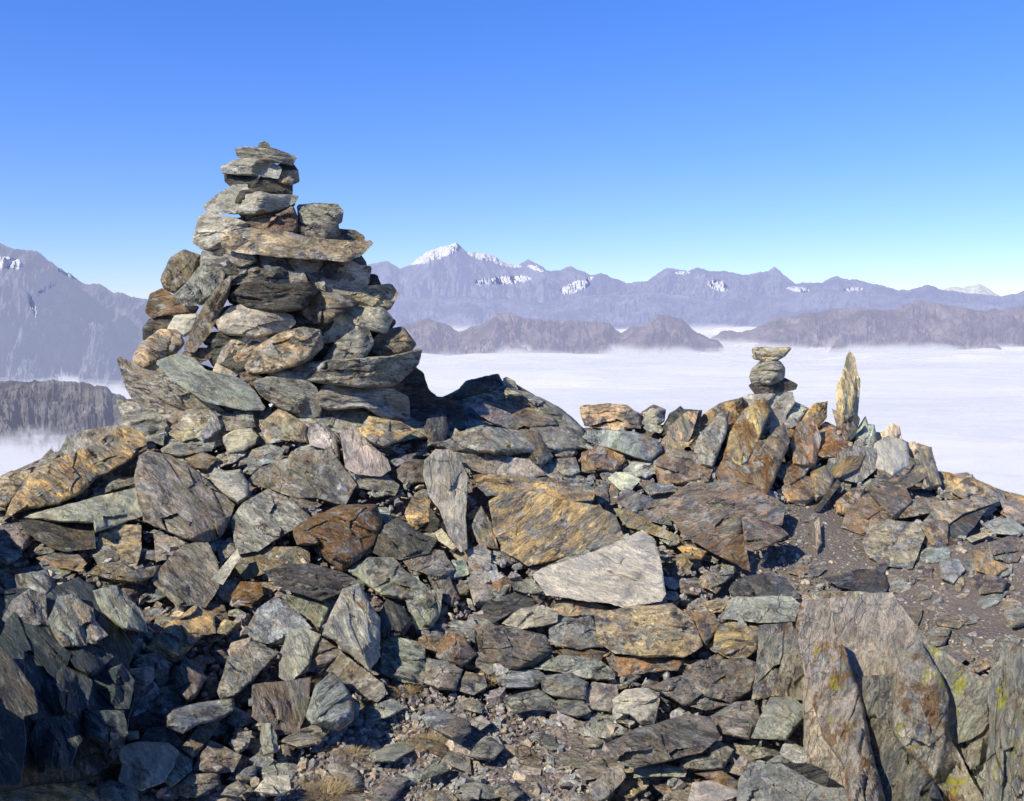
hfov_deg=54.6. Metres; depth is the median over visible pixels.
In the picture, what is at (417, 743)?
grass tuft
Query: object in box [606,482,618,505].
rock
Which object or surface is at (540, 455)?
rock
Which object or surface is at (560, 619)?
rock
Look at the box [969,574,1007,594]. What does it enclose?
rock
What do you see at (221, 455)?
rock
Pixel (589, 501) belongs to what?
rock
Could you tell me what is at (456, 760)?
rock
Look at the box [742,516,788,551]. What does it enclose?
rock
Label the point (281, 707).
rock
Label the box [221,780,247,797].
rock
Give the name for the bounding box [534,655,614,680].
flat rock
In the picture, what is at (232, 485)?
rock
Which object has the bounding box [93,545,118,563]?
rock
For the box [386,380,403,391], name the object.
cairn stone
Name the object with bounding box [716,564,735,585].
rock
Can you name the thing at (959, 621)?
rock
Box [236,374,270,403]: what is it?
cairn stone
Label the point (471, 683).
rock
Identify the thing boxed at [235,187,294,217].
cairn stone
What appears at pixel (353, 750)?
grass tuft
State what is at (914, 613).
rock
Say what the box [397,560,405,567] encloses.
rock
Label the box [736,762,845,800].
flat rock
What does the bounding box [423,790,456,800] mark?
rock
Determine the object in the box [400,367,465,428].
rock
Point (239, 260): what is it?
cairn stone
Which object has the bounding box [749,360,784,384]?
cairn stone
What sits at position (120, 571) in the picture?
rock
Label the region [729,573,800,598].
flat rock
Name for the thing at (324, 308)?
cairn stone
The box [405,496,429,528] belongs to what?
rock
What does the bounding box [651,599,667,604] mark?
rock
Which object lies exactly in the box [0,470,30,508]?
rock
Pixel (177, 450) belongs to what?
rock
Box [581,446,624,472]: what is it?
rock
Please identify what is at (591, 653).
rock
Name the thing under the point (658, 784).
rock
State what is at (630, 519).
shard
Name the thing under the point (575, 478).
rock
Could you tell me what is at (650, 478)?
rock
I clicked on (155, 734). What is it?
rock
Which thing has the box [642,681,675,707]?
rock
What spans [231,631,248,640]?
rock
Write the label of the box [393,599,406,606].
rock
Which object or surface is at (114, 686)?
rock
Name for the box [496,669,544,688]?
flat rock
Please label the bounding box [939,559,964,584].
rock
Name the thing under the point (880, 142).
sky
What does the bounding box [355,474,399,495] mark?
rock
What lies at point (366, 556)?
rock
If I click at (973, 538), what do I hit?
shard
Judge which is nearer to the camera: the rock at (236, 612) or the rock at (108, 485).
the rock at (236, 612)
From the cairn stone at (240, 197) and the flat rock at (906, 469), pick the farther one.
the flat rock at (906, 469)
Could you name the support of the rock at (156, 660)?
on the scree
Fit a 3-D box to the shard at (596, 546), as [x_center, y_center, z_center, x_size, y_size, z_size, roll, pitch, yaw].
[0.442,0.842,5.534,0.115,0.058,0.812,4,7,38]
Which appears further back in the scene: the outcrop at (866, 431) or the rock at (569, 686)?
the outcrop at (866, 431)
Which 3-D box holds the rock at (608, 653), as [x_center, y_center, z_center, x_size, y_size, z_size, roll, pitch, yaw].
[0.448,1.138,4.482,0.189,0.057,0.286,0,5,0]
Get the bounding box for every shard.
[198,410,220,440]
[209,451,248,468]
[211,549,239,584]
[389,453,416,467]
[435,528,457,551]
[545,533,628,566]
[613,508,678,543]
[674,522,750,571]
[814,479,841,511]
[814,517,821,552]
[850,413,859,440]
[966,532,994,542]
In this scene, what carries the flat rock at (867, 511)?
on the ground
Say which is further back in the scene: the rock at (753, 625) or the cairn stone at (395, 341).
the cairn stone at (395, 341)
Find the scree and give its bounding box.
[0,413,1023,800]
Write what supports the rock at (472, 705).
on the ground
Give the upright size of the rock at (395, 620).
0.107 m
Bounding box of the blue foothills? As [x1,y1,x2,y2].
[388,289,1023,329]
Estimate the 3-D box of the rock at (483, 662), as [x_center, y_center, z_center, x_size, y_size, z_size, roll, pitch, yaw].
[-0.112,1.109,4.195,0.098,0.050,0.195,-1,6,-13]
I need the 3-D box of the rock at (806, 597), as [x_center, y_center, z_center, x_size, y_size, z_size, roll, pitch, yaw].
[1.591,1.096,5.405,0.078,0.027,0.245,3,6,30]
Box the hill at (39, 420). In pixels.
[0,379,125,466]
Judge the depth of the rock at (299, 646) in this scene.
4.00 m
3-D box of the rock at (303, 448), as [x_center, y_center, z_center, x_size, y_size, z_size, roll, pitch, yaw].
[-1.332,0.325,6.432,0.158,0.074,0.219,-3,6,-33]
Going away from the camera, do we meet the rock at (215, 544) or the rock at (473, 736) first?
the rock at (473, 736)
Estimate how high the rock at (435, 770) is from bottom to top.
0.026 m
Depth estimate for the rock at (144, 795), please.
3.11 m
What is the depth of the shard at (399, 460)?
6.50 m
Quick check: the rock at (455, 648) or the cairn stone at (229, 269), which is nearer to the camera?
the rock at (455, 648)
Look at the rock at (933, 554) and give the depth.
6.62 m
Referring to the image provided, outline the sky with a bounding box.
[0,0,1023,298]
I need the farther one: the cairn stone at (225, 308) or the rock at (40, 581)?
the cairn stone at (225, 308)
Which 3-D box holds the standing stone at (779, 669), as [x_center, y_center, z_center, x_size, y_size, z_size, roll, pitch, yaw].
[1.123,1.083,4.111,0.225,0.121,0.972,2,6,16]
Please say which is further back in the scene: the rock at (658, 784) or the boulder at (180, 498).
the boulder at (180, 498)
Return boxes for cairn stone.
[117,357,225,411]
[132,329,184,367]
[142,315,173,339]
[145,288,198,317]
[156,354,264,410]
[160,249,200,293]
[167,314,197,336]
[173,265,224,306]
[182,347,211,363]
[184,276,232,351]
[192,213,247,249]
[200,248,258,267]
[201,364,213,370]
[203,184,298,214]
[203,332,239,348]
[207,248,259,276]
[207,337,259,371]
[213,337,268,376]
[214,304,237,331]
[216,304,295,337]
[218,396,269,412]
[220,226,372,261]
[221,157,281,178]
[223,266,268,284]
[224,174,292,194]
[227,284,238,304]
[230,280,318,312]
[234,146,296,163]
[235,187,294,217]
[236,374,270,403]
[238,217,254,227]
[239,371,261,386]
[244,327,323,373]
[247,206,297,233]
[253,376,321,417]
[258,255,293,278]
[259,255,285,271]
[268,348,421,388]
[269,271,307,283]
[269,337,327,361]
[271,404,284,411]
[278,164,297,170]
[278,170,299,184]
[287,258,371,295]
[287,311,333,335]
[296,221,339,235]
[297,203,343,225]
[301,292,357,324]
[304,220,339,238]
[315,384,409,420]
[318,255,366,279]
[322,306,392,344]
[322,327,373,359]
[324,341,374,356]
[333,229,364,240]
[351,284,398,310]
[356,274,380,305]
[370,319,395,338]
[370,327,415,355]
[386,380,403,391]
[748,378,797,393]
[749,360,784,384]
[752,347,791,360]
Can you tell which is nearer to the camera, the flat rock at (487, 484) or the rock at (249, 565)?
the rock at (249, 565)
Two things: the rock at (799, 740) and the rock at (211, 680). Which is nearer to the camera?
the rock at (799, 740)
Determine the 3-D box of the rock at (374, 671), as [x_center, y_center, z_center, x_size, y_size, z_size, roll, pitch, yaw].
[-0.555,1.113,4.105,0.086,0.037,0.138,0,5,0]
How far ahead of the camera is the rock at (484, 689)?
3.98 m
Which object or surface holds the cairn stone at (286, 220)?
on the cairn stone at (259, 240)
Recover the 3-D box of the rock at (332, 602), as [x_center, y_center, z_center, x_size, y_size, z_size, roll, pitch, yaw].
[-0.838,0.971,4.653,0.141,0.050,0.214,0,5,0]
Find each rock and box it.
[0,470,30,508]
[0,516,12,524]
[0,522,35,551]
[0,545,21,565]
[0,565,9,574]
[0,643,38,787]
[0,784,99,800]
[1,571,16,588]
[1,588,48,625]
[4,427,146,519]
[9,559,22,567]
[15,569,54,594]
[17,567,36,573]
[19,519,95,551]
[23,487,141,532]
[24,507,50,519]
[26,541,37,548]
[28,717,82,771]
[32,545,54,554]
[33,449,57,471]
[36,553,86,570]
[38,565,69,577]
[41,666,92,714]
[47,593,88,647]
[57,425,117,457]
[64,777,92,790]
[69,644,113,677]
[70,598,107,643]
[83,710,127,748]
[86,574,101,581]
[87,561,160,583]
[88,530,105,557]
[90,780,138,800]
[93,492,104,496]
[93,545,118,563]
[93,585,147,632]
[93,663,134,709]
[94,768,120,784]
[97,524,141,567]
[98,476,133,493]
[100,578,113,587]
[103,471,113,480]
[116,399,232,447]
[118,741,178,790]
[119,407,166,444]
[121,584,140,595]
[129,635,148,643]
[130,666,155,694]
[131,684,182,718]
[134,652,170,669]
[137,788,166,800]
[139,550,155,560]
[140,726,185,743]
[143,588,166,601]
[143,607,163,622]
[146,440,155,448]
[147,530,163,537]
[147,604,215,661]
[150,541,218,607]
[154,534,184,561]
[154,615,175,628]
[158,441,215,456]
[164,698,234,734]
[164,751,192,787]
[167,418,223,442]
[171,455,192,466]
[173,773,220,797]
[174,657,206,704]
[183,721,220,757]
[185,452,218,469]
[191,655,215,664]
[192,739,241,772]
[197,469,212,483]
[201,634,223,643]
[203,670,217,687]
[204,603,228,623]
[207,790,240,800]
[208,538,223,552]
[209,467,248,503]
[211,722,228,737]
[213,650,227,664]
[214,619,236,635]
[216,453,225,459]
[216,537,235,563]
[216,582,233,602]
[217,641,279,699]
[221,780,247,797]
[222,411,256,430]
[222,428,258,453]
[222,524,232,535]
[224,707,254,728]
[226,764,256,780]
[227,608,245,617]
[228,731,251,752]
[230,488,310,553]
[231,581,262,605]
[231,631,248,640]
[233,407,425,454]
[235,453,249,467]
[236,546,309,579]
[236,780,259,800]
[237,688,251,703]
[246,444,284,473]
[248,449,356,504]
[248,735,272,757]
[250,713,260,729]
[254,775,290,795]
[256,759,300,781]
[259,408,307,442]
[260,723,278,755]
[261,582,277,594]
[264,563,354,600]
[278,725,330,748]
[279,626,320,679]
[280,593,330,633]
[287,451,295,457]
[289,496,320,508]
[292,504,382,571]
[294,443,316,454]
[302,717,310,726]
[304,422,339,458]
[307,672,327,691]
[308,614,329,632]
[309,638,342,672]
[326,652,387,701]
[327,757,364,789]
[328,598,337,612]
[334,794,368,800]
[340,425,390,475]
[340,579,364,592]
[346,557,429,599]
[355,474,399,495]
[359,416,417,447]
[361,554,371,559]
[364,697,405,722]
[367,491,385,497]
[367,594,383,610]
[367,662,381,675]
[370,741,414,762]
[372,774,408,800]
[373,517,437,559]
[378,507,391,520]
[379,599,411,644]
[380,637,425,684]
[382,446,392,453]
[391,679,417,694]
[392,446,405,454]
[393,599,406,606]
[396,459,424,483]
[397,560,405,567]
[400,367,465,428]
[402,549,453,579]
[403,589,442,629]
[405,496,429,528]
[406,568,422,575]
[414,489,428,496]
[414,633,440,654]
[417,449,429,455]
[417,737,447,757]
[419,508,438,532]
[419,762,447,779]
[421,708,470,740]
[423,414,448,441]
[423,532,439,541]
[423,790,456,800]
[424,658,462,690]
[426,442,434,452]
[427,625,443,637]
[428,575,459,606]
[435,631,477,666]
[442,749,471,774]
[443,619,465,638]
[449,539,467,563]
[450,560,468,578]
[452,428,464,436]
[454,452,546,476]
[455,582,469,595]
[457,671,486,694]
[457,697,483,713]
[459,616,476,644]
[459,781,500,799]
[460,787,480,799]
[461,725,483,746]
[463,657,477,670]
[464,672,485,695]
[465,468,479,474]
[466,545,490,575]
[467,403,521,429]
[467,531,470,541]
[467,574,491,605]
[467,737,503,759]
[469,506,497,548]
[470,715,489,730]
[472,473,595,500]
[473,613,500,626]
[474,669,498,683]
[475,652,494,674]
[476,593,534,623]
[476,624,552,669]
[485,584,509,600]
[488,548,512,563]
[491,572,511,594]
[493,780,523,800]
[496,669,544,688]
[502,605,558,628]
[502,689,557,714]
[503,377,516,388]
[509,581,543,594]
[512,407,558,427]
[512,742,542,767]
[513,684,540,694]
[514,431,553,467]
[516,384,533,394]
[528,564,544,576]
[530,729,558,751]
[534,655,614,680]
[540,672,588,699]
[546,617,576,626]
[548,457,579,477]
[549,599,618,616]
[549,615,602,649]
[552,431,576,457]
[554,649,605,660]
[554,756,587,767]
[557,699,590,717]
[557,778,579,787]
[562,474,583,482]
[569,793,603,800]
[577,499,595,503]
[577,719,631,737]
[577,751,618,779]
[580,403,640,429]
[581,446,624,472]
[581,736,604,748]
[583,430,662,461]
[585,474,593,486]
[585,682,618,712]
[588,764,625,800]
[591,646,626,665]
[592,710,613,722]
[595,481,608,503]
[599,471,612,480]
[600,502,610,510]
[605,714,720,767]
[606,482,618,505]
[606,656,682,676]
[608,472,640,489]
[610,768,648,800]
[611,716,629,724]
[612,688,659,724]
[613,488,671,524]
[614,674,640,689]
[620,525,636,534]
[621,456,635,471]
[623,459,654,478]
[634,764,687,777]
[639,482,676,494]
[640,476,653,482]
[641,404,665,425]
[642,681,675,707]
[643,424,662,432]
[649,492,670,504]
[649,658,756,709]
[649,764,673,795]
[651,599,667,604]
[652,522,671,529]
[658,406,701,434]
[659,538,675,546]
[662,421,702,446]
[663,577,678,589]
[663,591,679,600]
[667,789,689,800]
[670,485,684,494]
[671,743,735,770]
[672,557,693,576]
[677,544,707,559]
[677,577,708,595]
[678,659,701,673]
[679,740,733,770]
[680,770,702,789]
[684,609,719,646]
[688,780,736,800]
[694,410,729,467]
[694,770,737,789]
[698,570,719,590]
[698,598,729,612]
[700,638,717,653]
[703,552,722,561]
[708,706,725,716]
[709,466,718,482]
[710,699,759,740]
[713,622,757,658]
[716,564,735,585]
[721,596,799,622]
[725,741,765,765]
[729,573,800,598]
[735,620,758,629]
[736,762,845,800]
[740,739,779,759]
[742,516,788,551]
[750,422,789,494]
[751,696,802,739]
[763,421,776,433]
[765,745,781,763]
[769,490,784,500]
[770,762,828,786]
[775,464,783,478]
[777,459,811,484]
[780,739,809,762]
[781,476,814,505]
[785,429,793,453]
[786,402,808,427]
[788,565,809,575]
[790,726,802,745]
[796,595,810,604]
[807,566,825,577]
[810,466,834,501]
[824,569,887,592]
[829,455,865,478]
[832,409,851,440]
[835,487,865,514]
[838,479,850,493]
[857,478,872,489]
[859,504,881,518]
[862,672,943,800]
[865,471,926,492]
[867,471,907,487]
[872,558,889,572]
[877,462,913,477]
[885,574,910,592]
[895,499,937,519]
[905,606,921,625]
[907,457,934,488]
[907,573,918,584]
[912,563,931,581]
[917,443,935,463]
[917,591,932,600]
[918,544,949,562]
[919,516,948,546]
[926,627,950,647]
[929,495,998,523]
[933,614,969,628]
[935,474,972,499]
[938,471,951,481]
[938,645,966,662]
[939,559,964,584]
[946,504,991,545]
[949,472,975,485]
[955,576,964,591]
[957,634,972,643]
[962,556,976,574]
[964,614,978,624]
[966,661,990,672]
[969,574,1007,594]
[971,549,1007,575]
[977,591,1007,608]
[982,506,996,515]
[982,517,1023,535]
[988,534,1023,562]
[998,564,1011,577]
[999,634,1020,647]
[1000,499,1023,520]
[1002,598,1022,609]
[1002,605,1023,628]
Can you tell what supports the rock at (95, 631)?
on the outcrop at (49, 655)
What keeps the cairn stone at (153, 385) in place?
on the rock at (177, 420)
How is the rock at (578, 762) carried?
on the ground
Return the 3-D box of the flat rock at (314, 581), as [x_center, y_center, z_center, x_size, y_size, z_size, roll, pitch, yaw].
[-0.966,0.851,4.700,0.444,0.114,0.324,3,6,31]
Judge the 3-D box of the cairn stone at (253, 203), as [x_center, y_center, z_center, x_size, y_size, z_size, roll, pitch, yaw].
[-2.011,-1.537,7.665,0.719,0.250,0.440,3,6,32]
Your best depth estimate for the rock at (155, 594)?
4.52 m
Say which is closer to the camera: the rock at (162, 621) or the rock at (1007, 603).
the rock at (162, 621)
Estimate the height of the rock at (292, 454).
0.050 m
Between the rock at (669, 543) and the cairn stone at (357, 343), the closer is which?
the rock at (669, 543)
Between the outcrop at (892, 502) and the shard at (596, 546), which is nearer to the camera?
the shard at (596, 546)
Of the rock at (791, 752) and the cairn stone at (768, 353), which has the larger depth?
the cairn stone at (768, 353)
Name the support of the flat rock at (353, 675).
on the scree
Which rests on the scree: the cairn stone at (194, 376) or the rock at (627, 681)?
the rock at (627, 681)
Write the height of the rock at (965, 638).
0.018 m
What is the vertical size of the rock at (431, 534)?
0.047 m
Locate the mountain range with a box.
[196,243,1023,313]
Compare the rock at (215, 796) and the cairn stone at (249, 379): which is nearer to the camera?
the rock at (215, 796)
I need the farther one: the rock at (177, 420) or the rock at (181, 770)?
the rock at (177, 420)
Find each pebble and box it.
[127,731,139,740]
[258,141,269,146]
[278,744,290,755]
[540,464,563,478]
[722,763,745,775]
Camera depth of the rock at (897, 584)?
5.83 m
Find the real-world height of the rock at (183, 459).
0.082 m
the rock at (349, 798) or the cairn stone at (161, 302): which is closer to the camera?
the rock at (349, 798)
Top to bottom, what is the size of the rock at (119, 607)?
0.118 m
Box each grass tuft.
[290,767,368,800]
[321,739,374,764]
[350,692,377,706]
[385,683,428,701]
[397,729,450,753]
[480,672,508,686]
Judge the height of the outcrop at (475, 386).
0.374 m
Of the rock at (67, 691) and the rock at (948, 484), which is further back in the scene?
the rock at (948, 484)
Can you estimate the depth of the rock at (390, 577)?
4.85 m
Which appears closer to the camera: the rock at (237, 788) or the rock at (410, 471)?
the rock at (237, 788)
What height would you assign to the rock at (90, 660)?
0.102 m
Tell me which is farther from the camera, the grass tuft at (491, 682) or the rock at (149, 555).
the rock at (149, 555)
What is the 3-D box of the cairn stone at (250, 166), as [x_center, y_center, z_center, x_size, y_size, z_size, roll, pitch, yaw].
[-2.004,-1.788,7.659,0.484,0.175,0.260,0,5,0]
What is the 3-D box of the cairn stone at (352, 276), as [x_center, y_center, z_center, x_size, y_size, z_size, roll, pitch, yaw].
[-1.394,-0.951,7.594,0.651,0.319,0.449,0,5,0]
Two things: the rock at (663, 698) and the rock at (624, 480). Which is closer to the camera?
the rock at (663, 698)
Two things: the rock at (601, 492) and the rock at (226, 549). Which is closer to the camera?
the rock at (226, 549)
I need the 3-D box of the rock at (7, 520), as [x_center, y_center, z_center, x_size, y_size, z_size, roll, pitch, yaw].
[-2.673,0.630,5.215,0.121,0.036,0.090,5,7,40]
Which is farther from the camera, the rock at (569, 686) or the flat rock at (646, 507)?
the flat rock at (646, 507)
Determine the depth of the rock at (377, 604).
4.71 m
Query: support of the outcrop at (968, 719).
on the ground
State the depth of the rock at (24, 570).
4.62 m
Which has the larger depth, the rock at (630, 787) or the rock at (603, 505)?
the rock at (603, 505)
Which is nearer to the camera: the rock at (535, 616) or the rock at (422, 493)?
the rock at (535, 616)
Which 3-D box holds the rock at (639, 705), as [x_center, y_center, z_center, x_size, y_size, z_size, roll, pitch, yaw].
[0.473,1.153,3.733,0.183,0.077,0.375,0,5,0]
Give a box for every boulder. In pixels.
[134,451,234,541]
[306,671,354,730]
[489,491,622,565]
[532,530,665,607]
[594,603,702,657]
[653,448,713,484]
[658,481,785,537]
[715,439,766,486]
[863,519,924,568]
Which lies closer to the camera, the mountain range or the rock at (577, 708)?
the rock at (577, 708)
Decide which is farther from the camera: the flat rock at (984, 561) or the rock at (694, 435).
the rock at (694, 435)
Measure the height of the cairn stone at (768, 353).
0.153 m
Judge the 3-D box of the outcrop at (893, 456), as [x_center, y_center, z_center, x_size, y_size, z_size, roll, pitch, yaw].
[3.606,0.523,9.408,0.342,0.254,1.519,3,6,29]
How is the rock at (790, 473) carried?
on the scree
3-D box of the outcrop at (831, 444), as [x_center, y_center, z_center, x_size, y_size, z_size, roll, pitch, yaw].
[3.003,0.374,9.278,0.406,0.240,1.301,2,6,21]
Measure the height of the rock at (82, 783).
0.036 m
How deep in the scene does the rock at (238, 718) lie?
3.58 m
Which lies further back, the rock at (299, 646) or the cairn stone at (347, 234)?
the cairn stone at (347, 234)
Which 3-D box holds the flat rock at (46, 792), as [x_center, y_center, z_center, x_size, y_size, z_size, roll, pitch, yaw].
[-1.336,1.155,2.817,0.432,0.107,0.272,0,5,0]
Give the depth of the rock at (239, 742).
3.40 m
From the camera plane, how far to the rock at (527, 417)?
8.18 m
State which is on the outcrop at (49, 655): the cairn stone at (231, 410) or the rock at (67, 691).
the rock at (67, 691)
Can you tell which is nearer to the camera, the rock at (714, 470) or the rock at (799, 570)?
the rock at (799, 570)
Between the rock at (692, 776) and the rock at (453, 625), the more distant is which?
the rock at (453, 625)
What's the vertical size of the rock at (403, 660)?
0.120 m
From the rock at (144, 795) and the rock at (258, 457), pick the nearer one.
the rock at (144, 795)
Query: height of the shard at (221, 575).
0.085 m
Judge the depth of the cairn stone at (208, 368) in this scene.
7.31 m
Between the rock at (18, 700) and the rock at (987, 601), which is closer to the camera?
the rock at (18, 700)
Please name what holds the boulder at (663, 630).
on the scree
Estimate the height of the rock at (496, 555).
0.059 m
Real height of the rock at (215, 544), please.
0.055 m
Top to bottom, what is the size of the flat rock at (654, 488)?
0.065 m
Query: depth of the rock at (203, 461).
6.20 m
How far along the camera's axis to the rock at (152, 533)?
5.24 m
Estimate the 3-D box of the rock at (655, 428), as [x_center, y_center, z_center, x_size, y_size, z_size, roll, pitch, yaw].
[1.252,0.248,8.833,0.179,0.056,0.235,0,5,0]
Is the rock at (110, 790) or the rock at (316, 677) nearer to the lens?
the rock at (110, 790)
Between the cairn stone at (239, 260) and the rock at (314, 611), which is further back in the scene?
the cairn stone at (239, 260)
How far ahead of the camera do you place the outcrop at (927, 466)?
9.39 m
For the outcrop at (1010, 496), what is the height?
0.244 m
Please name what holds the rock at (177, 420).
on the ground
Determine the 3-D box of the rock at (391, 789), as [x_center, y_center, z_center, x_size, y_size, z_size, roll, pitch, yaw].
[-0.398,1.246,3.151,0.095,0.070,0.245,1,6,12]
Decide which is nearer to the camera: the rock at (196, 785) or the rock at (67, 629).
the rock at (196, 785)
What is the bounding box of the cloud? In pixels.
[0,326,1023,495]
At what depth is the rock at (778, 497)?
7.51 m
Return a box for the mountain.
[0,243,218,391]
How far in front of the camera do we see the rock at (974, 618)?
5.08 m
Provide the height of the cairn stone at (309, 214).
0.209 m
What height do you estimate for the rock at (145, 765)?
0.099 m
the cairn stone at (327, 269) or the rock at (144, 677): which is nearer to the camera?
the rock at (144, 677)
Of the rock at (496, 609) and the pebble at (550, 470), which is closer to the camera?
the rock at (496, 609)
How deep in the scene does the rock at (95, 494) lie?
5.60 m
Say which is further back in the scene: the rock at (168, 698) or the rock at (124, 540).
the rock at (124, 540)
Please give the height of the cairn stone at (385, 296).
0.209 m
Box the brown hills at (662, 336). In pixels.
[398,312,723,359]
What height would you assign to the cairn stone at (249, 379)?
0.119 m
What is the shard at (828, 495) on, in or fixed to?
on the ground
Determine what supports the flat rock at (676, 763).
on the scree
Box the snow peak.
[943,284,1000,296]
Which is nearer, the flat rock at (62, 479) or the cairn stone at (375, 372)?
the flat rock at (62, 479)
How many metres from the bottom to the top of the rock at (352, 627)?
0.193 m
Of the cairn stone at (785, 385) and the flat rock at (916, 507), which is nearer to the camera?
the flat rock at (916, 507)
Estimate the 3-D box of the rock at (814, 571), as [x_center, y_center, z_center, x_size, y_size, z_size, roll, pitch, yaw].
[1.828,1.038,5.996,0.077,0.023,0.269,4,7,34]
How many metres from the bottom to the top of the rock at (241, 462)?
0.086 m
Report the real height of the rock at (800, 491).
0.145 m
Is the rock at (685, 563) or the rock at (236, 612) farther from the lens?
the rock at (685, 563)
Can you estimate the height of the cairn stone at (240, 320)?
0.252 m
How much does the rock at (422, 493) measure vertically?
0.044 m
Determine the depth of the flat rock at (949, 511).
8.00 m
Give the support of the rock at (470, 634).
on the scree
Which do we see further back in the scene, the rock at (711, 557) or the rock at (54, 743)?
the rock at (711, 557)
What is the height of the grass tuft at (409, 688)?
0.019 m
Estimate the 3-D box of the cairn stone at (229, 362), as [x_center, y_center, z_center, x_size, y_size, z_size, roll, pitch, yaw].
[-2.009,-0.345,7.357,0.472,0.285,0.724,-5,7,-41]
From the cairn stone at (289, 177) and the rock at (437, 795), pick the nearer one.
the rock at (437, 795)
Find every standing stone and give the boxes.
[423,449,468,551]
[751,622,803,700]
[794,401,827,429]
[836,351,859,423]
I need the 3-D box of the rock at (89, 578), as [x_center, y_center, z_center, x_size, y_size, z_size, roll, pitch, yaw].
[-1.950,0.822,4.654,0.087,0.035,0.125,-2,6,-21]
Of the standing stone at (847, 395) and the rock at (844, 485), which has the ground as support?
the rock at (844, 485)
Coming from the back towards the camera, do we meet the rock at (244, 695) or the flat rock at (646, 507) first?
the flat rock at (646, 507)
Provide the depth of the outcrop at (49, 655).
3.24 m
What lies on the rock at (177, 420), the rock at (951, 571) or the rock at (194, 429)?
the rock at (194, 429)
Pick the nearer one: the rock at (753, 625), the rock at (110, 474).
the rock at (753, 625)
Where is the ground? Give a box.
[0,420,1023,800]
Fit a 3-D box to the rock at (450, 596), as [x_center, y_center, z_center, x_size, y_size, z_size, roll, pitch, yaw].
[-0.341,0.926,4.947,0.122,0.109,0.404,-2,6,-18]
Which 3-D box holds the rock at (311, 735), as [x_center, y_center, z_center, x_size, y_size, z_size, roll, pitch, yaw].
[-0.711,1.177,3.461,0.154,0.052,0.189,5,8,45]
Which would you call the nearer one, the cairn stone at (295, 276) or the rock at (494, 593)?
the rock at (494, 593)
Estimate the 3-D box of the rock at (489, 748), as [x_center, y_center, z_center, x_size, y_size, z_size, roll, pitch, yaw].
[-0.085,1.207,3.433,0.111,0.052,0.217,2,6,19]
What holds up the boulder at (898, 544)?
on the ground
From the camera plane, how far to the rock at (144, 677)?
3.72 m
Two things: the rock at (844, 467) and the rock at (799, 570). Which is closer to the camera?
the rock at (799, 570)
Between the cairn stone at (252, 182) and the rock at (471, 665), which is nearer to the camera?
the rock at (471, 665)
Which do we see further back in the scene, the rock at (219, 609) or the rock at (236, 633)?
the rock at (219, 609)
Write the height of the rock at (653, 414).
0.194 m
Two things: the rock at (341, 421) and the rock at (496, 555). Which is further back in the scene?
the rock at (341, 421)
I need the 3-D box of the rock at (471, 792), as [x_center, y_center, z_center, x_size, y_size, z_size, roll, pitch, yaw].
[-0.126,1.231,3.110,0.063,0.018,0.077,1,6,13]
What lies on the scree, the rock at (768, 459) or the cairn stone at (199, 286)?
the rock at (768, 459)
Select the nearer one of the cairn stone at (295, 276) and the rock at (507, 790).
the rock at (507, 790)
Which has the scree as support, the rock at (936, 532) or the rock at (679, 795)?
the rock at (679, 795)
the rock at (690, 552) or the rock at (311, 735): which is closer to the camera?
the rock at (311, 735)
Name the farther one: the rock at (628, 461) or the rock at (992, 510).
the rock at (992, 510)
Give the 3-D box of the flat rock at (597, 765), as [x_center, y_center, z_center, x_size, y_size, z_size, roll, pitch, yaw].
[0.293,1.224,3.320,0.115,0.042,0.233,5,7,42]
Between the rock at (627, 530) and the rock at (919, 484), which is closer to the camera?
the rock at (627, 530)
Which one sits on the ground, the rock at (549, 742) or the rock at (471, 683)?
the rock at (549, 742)
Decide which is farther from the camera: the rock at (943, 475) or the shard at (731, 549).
the rock at (943, 475)
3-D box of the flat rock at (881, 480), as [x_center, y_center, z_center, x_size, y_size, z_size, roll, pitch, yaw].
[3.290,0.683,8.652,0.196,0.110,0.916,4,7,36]
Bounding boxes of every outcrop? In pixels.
[0,577,135,791]
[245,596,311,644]
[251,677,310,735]
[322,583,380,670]
[427,385,587,455]
[451,374,502,400]
[660,411,697,454]
[689,397,744,449]
[722,398,769,464]
[744,392,794,435]
[790,418,820,469]
[796,604,885,800]
[802,592,987,795]
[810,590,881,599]
[818,421,849,459]
[826,445,877,482]
[841,484,911,535]
[854,416,876,446]
[873,435,909,475]
[876,423,901,440]
[892,638,983,800]
[902,439,918,457]
[912,638,988,797]
[914,446,941,488]
[950,477,1005,506]
[975,480,1023,524]
[984,646,1023,800]
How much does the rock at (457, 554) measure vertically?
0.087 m
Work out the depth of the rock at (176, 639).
4.08 m
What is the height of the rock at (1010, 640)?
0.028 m
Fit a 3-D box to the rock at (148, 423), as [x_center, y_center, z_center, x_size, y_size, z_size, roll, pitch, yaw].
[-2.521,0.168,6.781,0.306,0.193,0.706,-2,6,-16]
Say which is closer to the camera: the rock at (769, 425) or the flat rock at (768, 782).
the flat rock at (768, 782)
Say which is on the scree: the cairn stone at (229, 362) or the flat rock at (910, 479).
the flat rock at (910, 479)
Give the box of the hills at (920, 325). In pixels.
[710,300,1023,358]

